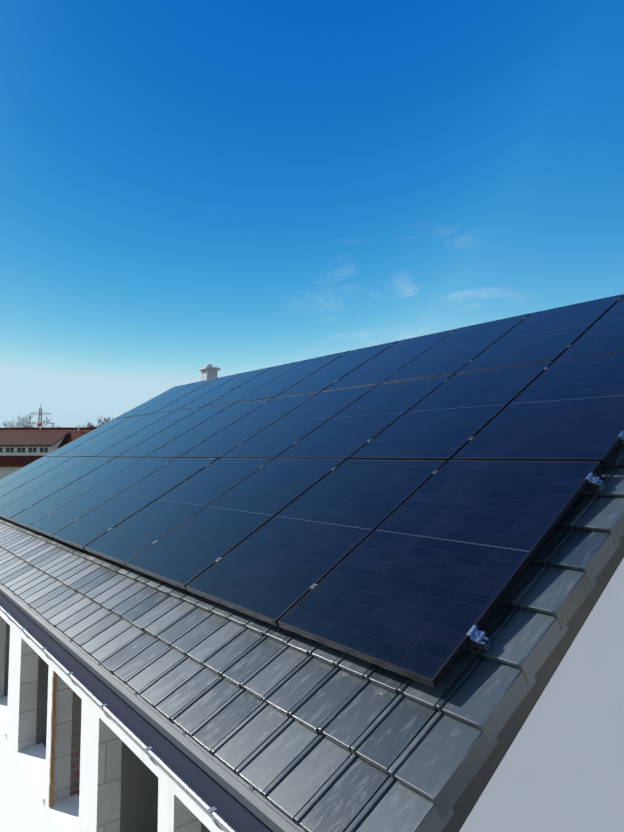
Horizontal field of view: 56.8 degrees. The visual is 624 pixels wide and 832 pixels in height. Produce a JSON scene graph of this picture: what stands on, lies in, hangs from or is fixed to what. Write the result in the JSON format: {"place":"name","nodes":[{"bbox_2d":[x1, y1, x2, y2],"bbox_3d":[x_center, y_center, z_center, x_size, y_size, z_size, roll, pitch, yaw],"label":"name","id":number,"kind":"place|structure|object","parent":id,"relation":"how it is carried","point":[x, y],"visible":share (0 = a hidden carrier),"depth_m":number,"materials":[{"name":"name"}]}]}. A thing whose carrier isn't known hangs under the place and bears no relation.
{"place":"outdoors","nodes":[
{"label":"outdoors","id":0,"kind":"place"},
{"bbox_2d":[0,467,22,478],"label":"neighbour walls","id":1,"kind":"structure","parent":0,"point":[5,471],"depth_m":68.82,"materials":[{"name":"white paint"}]},
{"bbox_2d":[0,427,96,466],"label":"neighbour roof","id":2,"kind":"structure","parent":1,"relation":"on","point":[23,461],"depth_m":73.34,"materials":[{"name":"brown tile"}]},
{"bbox_2d":[0,432,69,455],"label":"neighbour dormer","id":3,"kind":"object","parent":2,"relation":"on","point":[28,443],"visible":0.96,"depth_m":70.40,"materials":[{"name":"brown tile"}]},
{"bbox_2d":[4,622,210,831],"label":"window","id":4,"kind":"structure","parent":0,"point":[139,797],"depth_m":3.81,"materials":[{"name":"black glass"}]},
{"bbox_2d":[0,610,223,831],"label":"house wall","id":5,"kind":"structure","parent":0,"point":[23,807],"depth_m":4.42,"materials":[{"name":"white paint"}]},
{"bbox_2d":[0,695,78,831],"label":"window sills","id":6,"kind":"structure","parent":5,"relation":"attached to","point":[64,814],"depth_m":4.71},
{"bbox_2d":[0,585,299,831],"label":"eave gutter","id":7,"kind":"object","parent":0,"point":[203,790],"depth_m":2.80,"materials":[{"name":"grey metal"}]},
{"bbox_2d":[0,583,305,831],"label":"eave drip flashing","id":8,"kind":"object","parent":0,"point":[265,814],"depth_m":2.72,"materials":[{"name":"grey metal"}]},
{"bbox_2d":[0,447,623,831],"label":"roof tiles","id":9,"kind":"object","parent":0,"point":[307,734],"visible":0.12,"depth_m":2.60,"materials":[{"name":"grey tile"}]},
{"bbox_2d":[0,0,623,427],"label":"sky","id":10,"kind":"structure","parent":0,"point":[232,186],"materials":[{"name":"blue"}]},
{"bbox_2d":[459,558,623,831],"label":"gable wall","id":11,"kind":"structure","parent":0,"point":[560,768],"depth_m":2.69,"materials":[{"name":"white paint"}]},
{"bbox_2d":[441,534,623,831],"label":"roof verge trim","id":12,"kind":"structure","parent":11,"relation":"attached to","point":[465,803],"depth_m":2.33,"materials":[{"name":"grey metal"}]},
{"label":"ground","id":13,"kind":"structure","parent":0,"visible":0},
{"bbox_2d":[2,414,57,427],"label":"bare tree","id":14,"kind":"object","parent":13,"relation":"on","point":[22,424],"visible":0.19,"depth_m":90.89,"materials":[{"name":"grey plant"}]},
{"bbox_2d":[26,404,54,427],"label":"utility pylon","id":15,"kind":"object","parent":13,"relation":"on","point":[39,414],"visible":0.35,"depth_m":226.00,"materials":[{"name":"silver metal"}]},
{"bbox_2d":[83,416,113,427],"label":"bare tree","id":16,"kind":"object","parent":13,"relation":"on","point":[102,423],"visible":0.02,"depth_m":88.13,"materials":[{"name":"grey plant"}]},
{"bbox_3d":[-0.300,3.166,8.952,7.568,2.380,11.006,3,-5,-39],"label":"wall","id":17,"kind":"object","parent":13,"relation":"on","visible":0},
{"bbox_2d":[48,671,56,807],"bbox_3d":[-1.965,2.442,4.378,0.026,0.990,0.034,3,-5,-39],"label":"window frame","id":18,"kind":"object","parent":17,"relation":"attached to","point":[53,717],"depth_m":4.37,"materials":[{"name":"brown wood"}]},
{"bbox_2d":[1,584,253,829],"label":"gutter brackets","id":19,"kind":"object","parent":17,"relation":"attached to","point":[211,810],"visible":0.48,"depth_m":2.63,"materials":[{"name":"grey metal"}]},
{"bbox_3d":[0.408,0.495,9.705,10.276,2.971,12.006,3,-5,-39],"label":"roof","id":20,"kind":"object","parent":17,"relation":"on","visible":0},
{"bbox_2d":[198,364,220,380],"bbox_3d":[-2.533,-0.680,14.229,0.400,1.180,0.400,3,-5,-39],"label":"chimney","id":21,"kind":"object","parent":20,"relation":"on","point":[208,371],"visible":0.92,"depth_m":14.14,"materials":[{"name":"white paint"}]},
{"bbox_2d":[0,294,623,687],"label":"solar panel frames","id":22,"kind":"structure","parent":20,"relation":"on","point":[440,674],"depth_m":4.15,"materials":[{"name":"black metal"}]},
{"bbox_2d":[0,295,623,678],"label":"solar panels","id":23,"kind":"object","parent":22,"relation":"in","point":[416,581],"visible":0.98,"depth_m":4.57,"materials":[{"name":"blue glass"}]},
{"bbox_2d":[11,298,623,650],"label":"panel clamps","id":24,"kind":"object","parent":22,"relation":"attached to","point":[478,639],"visible":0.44,"depth_m":3.12,"materials":[{"name":"silver metal"}]}
]}

